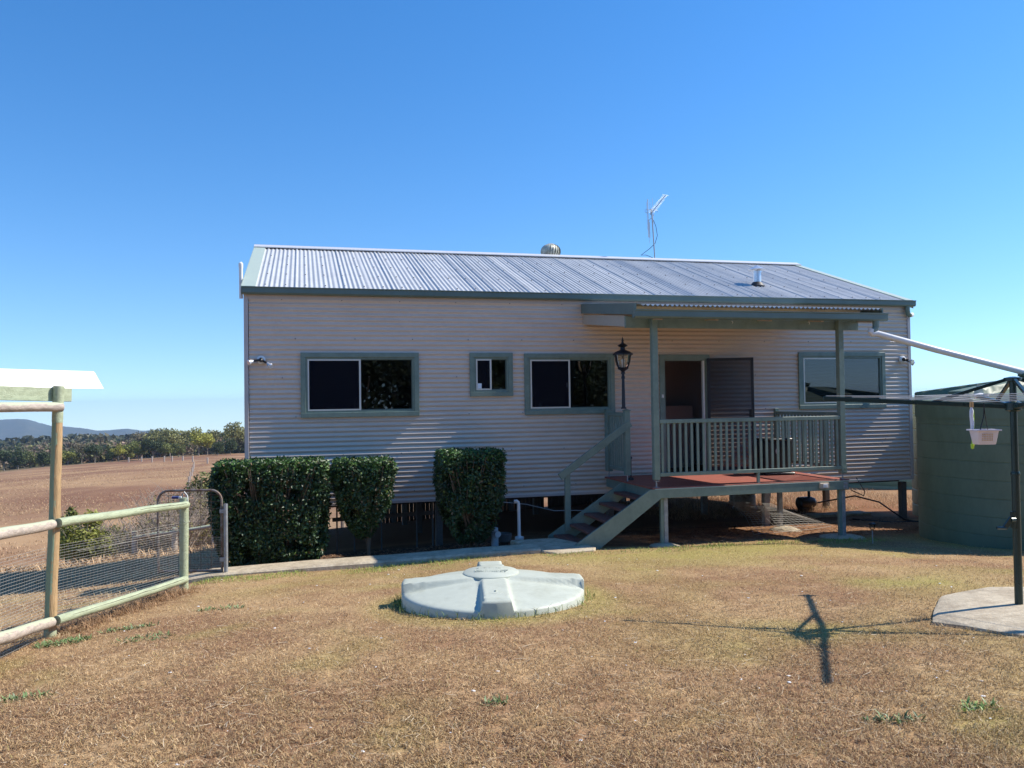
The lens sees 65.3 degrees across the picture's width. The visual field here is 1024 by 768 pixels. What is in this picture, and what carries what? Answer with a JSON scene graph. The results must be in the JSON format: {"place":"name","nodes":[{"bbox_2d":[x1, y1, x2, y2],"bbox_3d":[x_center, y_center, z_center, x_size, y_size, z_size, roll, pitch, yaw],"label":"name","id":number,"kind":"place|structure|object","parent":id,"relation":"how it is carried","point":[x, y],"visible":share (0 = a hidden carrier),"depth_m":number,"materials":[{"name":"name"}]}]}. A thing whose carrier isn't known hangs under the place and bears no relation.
{"place":"outdoors","nodes":[
{"label":"outdoors","id":0,"kind":"place"},
{"bbox_2d":[0,419,219,439],"bbox_3d":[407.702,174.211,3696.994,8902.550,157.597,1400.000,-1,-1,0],"label":"hills","id":1,"kind":"structure","parent":0,"point":[13,428],"depth_m":3548.38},
{"bbox_2d":[173,544,540,582],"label":"path","id":2,"kind":"structure","parent":0,"point":[352,562],"depth_m":10.93,"materials":[{"name":"concrete"}]},
{"bbox_2d":[157,489,227,572],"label":"farm gate","id":3,"kind":"structure","parent":2,"relation":"on","point":[225,512],"depth_m":10.55,"materials":[{"name":"metal"}]},
{"bbox_2d":[0,453,1023,767],"bbox_3d":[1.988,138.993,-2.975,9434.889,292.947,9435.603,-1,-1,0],"label":"ground","id":4,"kind":"structure","parent":0,"point":[542,523],"depth_m":6.57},
{"bbox_2d":[0,448,15,470],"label":"gum tree","id":5,"kind":"object","parent":4,"relation":"on","point":[4,456],"visible":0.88,"depth_m":248.10,"materials":[{"name":"green plant"}]},
{"bbox_2d":[8,449,28,469],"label":"gum tree","id":6,"kind":"object","parent":4,"relation":"on","point":[18,458],"visible":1,"depth_m":245.11,"materials":[{"name":"green plant"}]},
{"bbox_2d":[0,689,56,703],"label":"weed clump","id":7,"kind":"object","parent":4,"relation":"on","point":[14,696],"visible":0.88,"depth_m":5.07,"materials":[{"name":"green plant"}]},
{"bbox_2d":[21,451,37,467],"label":"gum tree","id":8,"kind":"object","parent":4,"relation":"on","point":[32,458],"visible":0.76,"depth_m":248.82,"materials":[{"name":"green plant"}]},
{"bbox_2d":[35,450,49,466],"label":"gum tree","id":9,"kind":"object","parent":4,"relation":"on","point":[43,458],"visible":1,"depth_m":242.74,"materials":[{"name":"green plant"}]},
{"bbox_2d":[0,369,103,411],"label":"roof","id":10,"kind":"structure","parent":4,"relation":"on","point":[25,385],"depth_m":7.30,"materials":[{"name":"white metal"}]},
{"bbox_2d":[32,634,91,647],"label":"weed clump","id":11,"kind":"object","parent":4,"relation":"on","point":[64,640],"visible":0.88,"depth_m":6.96,"materials":[{"name":"green plant"}]},
{"bbox_2d":[62,450,76,464],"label":"gum tree","id":12,"kind":"object","parent":4,"relation":"on","point":[66,455],"visible":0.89,"depth_m":239.14,"materials":[{"name":"green plant"}]},
{"bbox_2d":[59,506,80,563],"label":"bush","id":13,"kind":"object","parent":4,"relation":"on","point":[71,511],"visible":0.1,"depth_m":27.82,"materials":[{"name":"green plant"}]},
{"bbox_2d":[70,441,94,463],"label":"gum tree","id":14,"kind":"object","parent":4,"relation":"on","point":[74,446],"visible":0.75,"depth_m":242.34,"materials":[{"name":"green plant"}]},
{"bbox_2d":[59,508,113,561],"bbox_3d":[-13.527,5.067,25.503,1.748,2.186,1.596,-1,-1,0],"label":"bush","id":15,"kind":"object","parent":4,"relation":"on","point":[70,534],"visible":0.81,"depth_m":25.15,"materials":[{"name":"green plant"}]},
{"bbox_2d":[82,444,103,462],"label":"gum tree","id":16,"kind":"object","parent":4,"relation":"on","point":[94,449],"visible":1,"depth_m":238.47,"materials":[{"name":"green plant"}]},
{"bbox_2d":[0,386,189,656],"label":"rail fence","id":17,"kind":"object","parent":4,"relation":"on","point":[50,622],"visible":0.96,"depth_m":7.41,"materials":[{"name":"green paint"}]},
{"bbox_2d":[171,491,187,500],"bbox_3d":[-3.907,1.349,9.422,0.215,0.167,0.064,-1,-1,14],"label":"gate chain latch","id":18,"kind":"object","parent":17,"relation":"attached to","point":[175,497],"visible":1,"depth_m":9.42,"materials":[{"name":"silver metal"}]},
{"bbox_2d":[104,445,116,460],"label":"gum tree","id":19,"kind":"object","parent":4,"relation":"on","point":[110,455],"visible":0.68,"depth_m":237.11,"materials":[{"name":"green plant"}]},
{"bbox_2d":[100,523,124,556],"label":"bush","id":20,"kind":"object","parent":4,"relation":"on","point":[106,535],"visible":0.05,"depth_m":26.50,"materials":[{"name":"green plant"}]},
{"bbox_2d":[89,520,139,557],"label":"bush","id":21,"kind":"object","parent":4,"relation":"on","point":[112,552],"visible":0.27,"depth_m":25.47,"materials":[{"name":"brown plant"}]},
{"bbox_2d":[110,444,125,460],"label":"gum tree","id":22,"kind":"object","parent":4,"relation":"on","point":[118,450],"visible":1,"depth_m":231.42,"materials":[{"name":"green plant"}]},
{"bbox_2d":[0,431,244,468],"bbox_3d":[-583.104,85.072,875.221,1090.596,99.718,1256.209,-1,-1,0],"label":"woodland","id":23,"kind":"object","parent":4,"relation":"on","point":[31,443],"visible":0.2,"depth_m":302.64,"materials":[{"name":"green plant"}]},
{"bbox_2d":[94,515,156,554],"bbox_3d":[-11.455,4.844,24.865,2.468,2.022,2.660,-1,-1,0],"label":"bush","id":24,"kind":"object","parent":4,"relation":"on","point":[113,531],"visible":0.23,"depth_m":24.40,"materials":[{"name":"brown plant"}]},
{"bbox_2d":[119,444,134,459],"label":"gum tree","id":25,"kind":"object","parent":4,"relation":"on","point":[127,452],"visible":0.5,"depth_m":238.70,"materials":[{"name":"green plant"}]},
{"bbox_2d":[97,621,158,633],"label":"weed clump","id":26,"kind":"object","parent":4,"relation":"on","point":[124,628],"visible":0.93,"depth_m":7.29,"materials":[{"name":"green plant"}]},
{"bbox_2d":[124,431,148,443],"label":"gum tree","id":27,"kind":"object","parent":4,"relation":"on","point":[136,437],"visible":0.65,"depth_m":260.22,"materials":[{"name":"green plant"}]},
{"bbox_2d":[127,440,147,459],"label":"gum tree","id":28,"kind":"object","parent":4,"relation":"on","point":[137,450],"visible":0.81,"depth_m":230.21,"materials":[{"name":"green plant"}]},
{"bbox_2d":[111,630,175,642],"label":"weed clump","id":29,"kind":"object","parent":4,"relation":"on","point":[135,637],"visible":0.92,"depth_m":6.69,"materials":[{"name":"green plant"}]},
{"bbox_2d":[122,513,178,554],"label":"bush","id":30,"kind":"object","parent":4,"relation":"on","point":[140,541],"visible":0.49,"depth_m":21.10,"materials":[{"name":"brown plant"}]},
{"bbox_2d":[140,438,163,455],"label":"gum tree","id":31,"kind":"object","parent":4,"relation":"on","point":[151,445],"visible":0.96,"depth_m":228.48,"materials":[{"name":"green plant"}]},
{"bbox_2d":[142,428,163,456],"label":"gum tree","id":32,"kind":"object","parent":4,"relation":"on","point":[152,436],"visible":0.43,"depth_m":260.11,"materials":[{"name":"green plant"}]},
{"bbox_2d":[114,481,207,548],"bbox_3d":[-10.247,4.205,23.899,2.966,2.540,3.052,-1,-1,0],"label":"bush","id":33,"kind":"object","parent":4,"relation":"on","point":[174,512],"visible":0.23,"depth_m":23.88,"materials":[{"name":"brown plant"}]},
{"bbox_2d":[155,442,174,457],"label":"gum tree","id":34,"kind":"object","parent":4,"relation":"on","point":[166,449],"visible":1,"depth_m":225.11,"materials":[{"name":"green plant"}]},
{"bbox_2d":[128,456,207,463],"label":"paddock fence","id":35,"kind":"object","parent":4,"relation":"on","point":[183,459],"visible":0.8,"depth_m":183.59,"materials":[{"name":"wood"}]},
{"bbox_2d":[155,427,186,456],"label":"gum tree","id":36,"kind":"object","parent":4,"relation":"on","point":[169,436],"visible":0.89,"depth_m":248.82,"materials":[{"name":"green plant"}]},
{"bbox_2d":[132,525,213,554],"bbox_3d":[-8.823,4.259,20.903,2.257,1.198,0.201,-1,-1,0],"label":"log fence","id":37,"kind":"object","parent":4,"relation":"on","point":[174,536],"visible":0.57,"depth_m":20.85,"materials":[{"name":"wood"}]},
{"bbox_2d":[136,505,211,550],"bbox_3d":[-8.957,3.954,21.437,1.954,1.515,1.940,-1,-1,0],"label":"bush","id":38,"kind":"object","parent":4,"relation":"on","point":[192,533],"visible":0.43,"depth_m":21.45,"materials":[{"name":"brown plant"}]},
{"bbox_2d":[137,482,211,549],"bbox_3d":[-10.072,4.333,24.981,3.059,2.786,2.948,-1,-1,0],"label":"bush","id":39,"kind":"object","parent":4,"relation":"on","point":[207,531],"visible":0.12,"depth_m":24.77,"materials":[{"name":"brown plant"}]},
{"bbox_2d":[170,443,186,456],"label":"gum tree","id":40,"kind":"object","parent":4,"relation":"on","point":[178,451],"visible":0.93,"depth_m":231.25,"materials":[{"name":"green plant"}]},
{"bbox_2d":[176,430,192,447],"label":"gum tree","id":41,"kind":"object","parent":4,"relation":"on","point":[185,434],"visible":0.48,"depth_m":260.03,"materials":[{"name":"green plant"}]},
{"bbox_2d":[187,462,194,494],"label":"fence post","id":42,"kind":"object","parent":4,"relation":"on","point":[191,473],"visible":0.59,"depth_m":107.71,"materials":[{"name":"white wood"}]},
{"bbox_2d":[184,471,210,508],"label":"bush","id":43,"kind":"object","parent":4,"relation":"on","point":[205,483],"visible":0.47,"depth_m":59.53,"materials":[{"name":"green plant"}]},
{"bbox_2d":[189,492,211,547],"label":"bush","id":44,"kind":"object","parent":4,"relation":"on","point":[209,541],"visible":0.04,"depth_m":25.74,"materials":[{"name":"green plant"}]},
{"bbox_2d":[187,427,214,455],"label":"gum tree","id":45,"kind":"object","parent":4,"relation":"on","point":[199,439],"visible":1,"depth_m":237.18,"materials":[{"name":"green plant"}]},
{"bbox_2d":[200,433,214,454],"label":"gum tree","id":46,"kind":"object","parent":4,"relation":"on","point":[207,445],"visible":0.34,"depth_m":243.78,"materials":[{"name":"green plant"}]},
{"bbox_2d":[206,429,220,442],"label":"gum tree","id":47,"kind":"object","parent":4,"relation":"on","point":[214,432],"visible":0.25,"depth_m":282.88,"materials":[{"name":"green plant"}]},
{"bbox_2d":[211,440,224,454],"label":"gum tree","id":48,"kind":"object","parent":4,"relation":"on","point":[218,447],"visible":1,"depth_m":235.12,"materials":[{"name":"green plant"}]},
{"bbox_2d":[193,602,243,610],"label":"weed clump","id":49,"kind":"object","parent":4,"relation":"on","point":[229,606],"visible":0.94,"depth_m":7.85,"materials":[{"name":"green plant"}]},
{"bbox_2d":[214,428,233,443],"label":"gum tree","id":50,"kind":"object","parent":4,"relation":"on","point":[223,435],"visible":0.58,"depth_m":273.92,"materials":[{"name":"green plant"}]},
{"bbox_2d":[223,437,237,454],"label":"gum tree","id":51,"kind":"object","parent":4,"relation":"on","point":[229,445],"visible":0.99,"depth_m":239.29,"materials":[{"name":"green plant"}]},
{"bbox_2d":[224,421,244,452],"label":"gum tree","id":52,"kind":"object","parent":4,"relation":"on","point":[238,433],"visible":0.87,"depth_m":259.44,"materials":[{"name":"green plant"}]},
{"bbox_2d":[205,455,334,566],"bbox_3d":[-3.435,1.845,11.479,1.760,1.636,1.019,0,-1,-15],"label":"hedge shrub","id":53,"kind":"object","parent":4,"relation":"on","point":[304,523],"visible":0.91,"depth_m":11.13,"materials":[{"name":"green plant"}]},
{"bbox_2d":[330,455,398,555],"bbox_3d":[-2.193,1.846,11.822,1.012,1.582,0.944,0,-1,-15],"label":"hedge shrub","id":54,"kind":"object","parent":4,"relation":"on","point":[364,495],"visible":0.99,"depth_m":11.53,"materials":[{"name":"green plant"}]},
{"bbox_2d":[0,461,911,646],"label":"field","id":55,"kind":"structure","parent":4,"relation":"on","point":[90,622],"depth_m":16.56,"materials":[{"name":"brown soil"}]},
{"bbox_2d":[431,447,507,547],"bbox_3d":[-0.644,1.766,12.184,1.103,1.623,0.975,0,-1,-15],"label":"hedge shrub","id":56,"kind":"object","parent":4,"relation":"on","point":[470,509],"visible":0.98,"depth_m":11.88,"materials":[{"name":"green plant"}]},
{"bbox_2d":[401,561,583,619],"bbox_3d":[-0.177,1.961,7.490,1.700,0.415,1.700,-1,-1,0],"label":"septic tank lid","id":57,"kind":"object","parent":4,"relation":"on","point":[493,589],"visible":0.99,"depth_m":7.11,"materials":[{"name":"grey plastic"}]},
{"bbox_2d":[478,693,507,705],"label":"weed clump","id":58,"kind":"object","parent":4,"relation":"on","point":[489,702],"visible":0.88,"depth_m":4.42,"materials":[{"name":"green plant"}]},
{"bbox_2d":[491,527,500,545],"bbox_3d":[-0.256,2.375,12.225,0.125,0.370,0.146,0,-1,-26],"label":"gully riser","id":59,"kind":"object","parent":4,"relation":"on","point":[495,534],"visible":0.84,"depth_m":12.18,"materials":[{"name":"grey plastic"}]},
{"bbox_2d":[498,532,511,544],"bbox_3d":[-0.129,2.462,12.680,0.260,0.200,0.260,0,-1,-15],"label":"garden pot","id":60,"kind":"object","parent":4,"relation":"on","point":[504,538],"visible":0.77,"depth_m":12.58,"materials":[{"name":"concrete"}]},
{"bbox_2d":[0,532,1023,767],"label":"lawn grass","id":61,"kind":"structure","parent":4,"relation":"on","point":[12,756],"depth_m":4.55,"materials":[{"name":"brown plant"}]},
{"bbox_2d":[514,500,523,539],"bbox_3d":[0.110,2.172,12.388,0.134,0.766,0.136,-2,-2,35],"label":"vent riser","id":62,"kind":"object","parent":4,"relation":"on","point":[519,537],"visible":0.82,"depth_m":12.37,"materials":[{"name":"white plastic"}]},
{"bbox_2d":[64,555,991,767],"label":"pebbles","id":63,"kind":"object","parent":4,"relation":"on","point":[626,665],"visible":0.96,"depth_m":4.88,"materials":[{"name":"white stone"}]},
{"bbox_2d":[189,516,918,573],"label":"concrete path","id":64,"kind":"structure","parent":4,"relation":"on","point":[486,544],"depth_m":13.15,"materials":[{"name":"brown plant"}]},
{"bbox_2d":[239,243,915,553],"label":"house","id":65,"kind":"structure","parent":4,"relation":"on","point":[409,361],"depth_m":13.64,"materials":[{"name":"beige metal"}]},
{"bbox_2d":[247,356,272,367],"bbox_3d":[-3.862,-0.337,12.252,0.382,0.202,0.159,0,-1,-15],"label":"security light","id":66,"kind":"object","parent":65,"relation":"attached to","point":[260,359],"visible":1,"depth_m":12.25,"materials":[{"name":"white plastic"}]},
{"bbox_2d":[300,352,419,417],"bbox_3d":[-2.403,0.012,12.719,1.850,1.020,0.087,0,-1,-15],"label":"window","id":67,"kind":"structure","parent":65,"relation":"in","point":[355,384],"depth_m":12.69,"materials":[{"name":"black glass"}]},
{"bbox_2d":[469,353,512,396],"bbox_3d":[-0.344,-0.156,13.260,0.730,0.720,0.087,0,-1,-15],"label":"window","id":68,"kind":"structure","parent":65,"relation":"in","point":[491,374],"depth_m":13.23,"materials":[{"name":"green paint"}]},
{"bbox_2d":[504,502,581,510],"bbox_3d":[0.482,2.017,13.244,2.936,0.252,0.102,0,-1,-23],"label":"sagging cable","id":69,"kind":"object","parent":65,"relation":"hanging from","point":[544,508],"visible":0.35,"depth_m":13.30,"materials":[{"name":"grey plastic"}]},
{"bbox_2d":[524,353,614,414],"bbox_3d":[0.984,-0.003,13.602,1.610,1.030,0.087,0,-1,-15],"label":"window","id":70,"kind":"structure","parent":65,"relation":"in","point":[554,383],"depth_m":13.57,"materials":[{"name":"black glass"}]},
{"bbox_2d":[643,195,668,257],"bbox_3d":[3.223,-3.493,18.030,0.630,1.472,0.235,-1,-1,16],"label":"tv antenna","id":71,"kind":"object","parent":65,"relation":"on","point":[648,225],"visible":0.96,"depth_m":18.06,"materials":[{"name":"metal"}]},
{"bbox_2d":[548,303,888,548],"bbox_3d":[3.104,0.615,12.901,5.120,4.051,2.372,0,-1,-15],"label":"verandah","id":72,"kind":"object","parent":65,"relation":"attached to","point":[645,492],"visible":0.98,"depth_m":12.37,"materials":[{"name":"green paint"}]},
{"bbox_2d":[613,337,632,408],"bbox_3d":[1.789,-0.182,12.885,0.350,1.165,0.339,0,-1,-15],"label":"lantern post","id":73,"kind":"object","parent":72,"relation":"on","point":[622,352],"visible":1,"depth_m":12.84,"materials":[{"name":"metal"}]},
{"bbox_2d":[628,456,633,479],"bbox_3d":[1.938,1.372,13.039,0.100,0.380,0.095,0,-1,-15],"label":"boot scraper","id":74,"kind":"object","parent":72,"relation":"on","point":[630,478],"visible":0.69,"depth_m":13.03,"materials":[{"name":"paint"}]},
{"bbox_2d":[754,437,794,475],"bbox_3d":[4.511,1.228,13.709,0.600,0.625,0.470,0,-1,-15],"label":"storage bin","id":75,"kind":"object","parent":72,"relation":"on","point":[775,458],"visible":0.46,"depth_m":13.52,"materials":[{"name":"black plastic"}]},
{"bbox_2d":[851,477,864,495],"bbox_3d":[5.607,1.667,12.912,0.172,0.274,0.511,-2,-1,31],"label":"drain hose","id":76,"kind":"object","parent":72,"relation":"attached to","point":[862,488],"visible":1,"depth_m":12.86,"materials":[{"name":"black plastic"}]},
{"bbox_2d":[707,357,754,470],"bbox_3d":[3.863,0.541,14.095,0.800,2.010,0.093,-1,-1,8],"label":"screen door","id":77,"kind":"structure","parent":65,"relation":"in","point":[751,414],"depth_m":14.08,"materials":[{"name":"paint"}]},
{"bbox_2d":[798,352,886,408],"bbox_3d":[6.168,-0.068,14.954,1.870,1.050,0.087,0,-1,-15],"label":"window","id":78,"kind":"structure","parent":65,"relation":"in","point":[864,372],"depth_m":14.92,"materials":[{"name":"glass"}]},
{"bbox_2d":[899,356,914,365],"bbox_3d":[7.528,-0.442,15.199,0.194,0.191,0.272,0,-1,-33],"label":"security light","id":79,"kind":"object","parent":65,"relation":"attached to","point":[902,359],"visible":1,"depth_m":15.19,"materials":[{"name":"white plastic"}]},
{"bbox_2d":[732,494,756,510],"bbox_3d":[5.149,2.495,17.724,0.520,0.630,0.520,0,-1,-15],"label":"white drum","id":80,"kind":"object","parent":4,"relation":"on","point":[747,499],"visible":0.48,"depth_m":17.52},
{"bbox_2d":[727,502,830,533],"bbox_3d":[4.565,2.277,13.920,1.800,0.446,1.026,0,-1,-28],"label":"wire sheet","id":81,"kind":"object","parent":4,"relation":"on","point":[773,507],"visible":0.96,"depth_m":13.90,"materials":[{"name":"grey metal"}]},
{"bbox_2d":[795,491,816,510],"bbox_3d":[6.318,2.424,17.204,0.400,0.640,0.259,0,-1,-15],"label":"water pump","id":82,"kind":"object","parent":4,"relation":"on","point":[804,503],"visible":0.63,"depth_m":17.11,"materials":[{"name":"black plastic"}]},
{"bbox_2d":[804,511,870,517],"bbox_3d":[6.556,2.633,16.098,1.300,0.070,0.350,0,-1,-15],"label":"timber sleeper","id":83,"kind":"object","parent":4,"relation":"on","point":[835,514],"visible":0.79,"depth_m":16.02,"materials":[{"name":"wood"}]},
{"bbox_2d":[817,495,918,521],"bbox_3d":[6.960,2.427,15.529,1.051,0.344,3.006,0,-1,-35],"label":"black hose","id":84,"kind":"object","parent":4,"relation":"on","point":[906,520],"visible":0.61,"depth_m":15.30,"materials":[{"name":"plastic"}]},
{"bbox_2d":[868,522,875,542],"bbox_3d":[5.317,2.224,11.803,0.116,0.369,0.113,-1,-1,0],"label":"solar light","id":85,"kind":"object","parent":4,"relation":"on","point":[871,523],"visible":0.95,"depth_m":11.80,"materials":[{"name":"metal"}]},
{"bbox_2d":[863,710,925,723],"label":"weed clump","id":86,"kind":"object","parent":4,"relation":"on","point":[905,717],"visible":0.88,"depth_m":4.09,"materials":[{"name":"green plant"}]},
{"bbox_2d":[912,405,918,515],"bbox_3d":[9.497,1.418,15.680,3.000,2.476,3.000,-1,-1,0],"label":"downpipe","id":87,"kind":"object","parent":4,"relation":"on","point":[915,496],"visible":0.08,"depth_m":15.92,"materials":[{"name":"green metal"}]},
{"bbox_2d":[914,373,1023,550],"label":"water tank","id":88,"kind":"object","parent":4,"relation":"on","point":[964,493],"visible":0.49,"depth_m":11.73,"materials":[{"name":"green metal"}]},
{"bbox_2d":[867,328,1023,373],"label":"white downpipe","id":89,"kind":"object","parent":88,"relation":"attached to","point":[943,351],"visible":1,"depth_m":12.34,"materials":[{"name":"plastic"}]},
{"bbox_2d":[932,587,1023,636],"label":"concrete slab","id":90,"kind":"structure","parent":4,"relation":"on","point":[994,609],"depth_m":6.22,"materials":[{"name":"grey concrete"}]},
{"bbox_2d":[823,376,1023,604],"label":"rotary clothesline","id":91,"kind":"object","parent":90,"relation":"on","point":[1013,405],"visible":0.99,"depth_m":6.39,"materials":[{"name":"green paint"}]},
{"bbox_2d":[966,403,1001,444],"bbox_3d":[3.665,0.307,6.214,0.204,0.322,0.152,-1,-1,0],"label":"peg basket","id":92,"kind":"object","parent":91,"relation":"hanging from","point":[980,436],"visible":1,"depth_m":6.16,"materials":[{"name":"white plastic"}]},
{"bbox_2d":[961,696,1001,711],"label":"weed clump","id":93,"kind":"object","parent":4,"relation":"on","point":[992,702],"visible":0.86,"depth_m":4.25,"materials":[{"name":"green plant"}]},
{"bbox_2d":[0,0,1023,432],"label":"sky","id":94,"kind":"structure","parent":0,"point":[148,147],"materials":[{"name":"blue"}]},
{"bbox_2d":[191,535,893,621],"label":"green grass","id":95,"kind":"structure","parent":0,"point":[211,579],"depth_m":10.52,"materials":[{"name":"green plant"}]},
{"bbox_2d":[510,538,595,553],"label":"pavement","id":96,"kind":"structure","parent":0,"point":[551,545],"depth_m":11.51,"materials":[{"name":"concrete"}]},
{"bbox_2d":[849,480,911,489],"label":"floor beam","id":97,"kind":"structure","parent":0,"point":[883,485],"depth_m":24.17,"materials":[{"name":"green metal"}]},
{"bbox_3d":[3.618,0.161,6.312,0.010,0.045,0.010,-1,-1,0],"label":"clothes peg","id":98,"kind":"object","parent":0,"visible":0},
{"bbox_2d":[969,407,974,448],"bbox_3d":[3.632,0.348,6.313,0.032,0.330,0.031,0,-2,-44],"label":"hand brush","id":99,"kind":"object","parent":98,"relation":"hanging from","point":[971,415],"visible":0.83,"depth_m":6.30,"materials":[{"name":"white plastic"}]}
]}

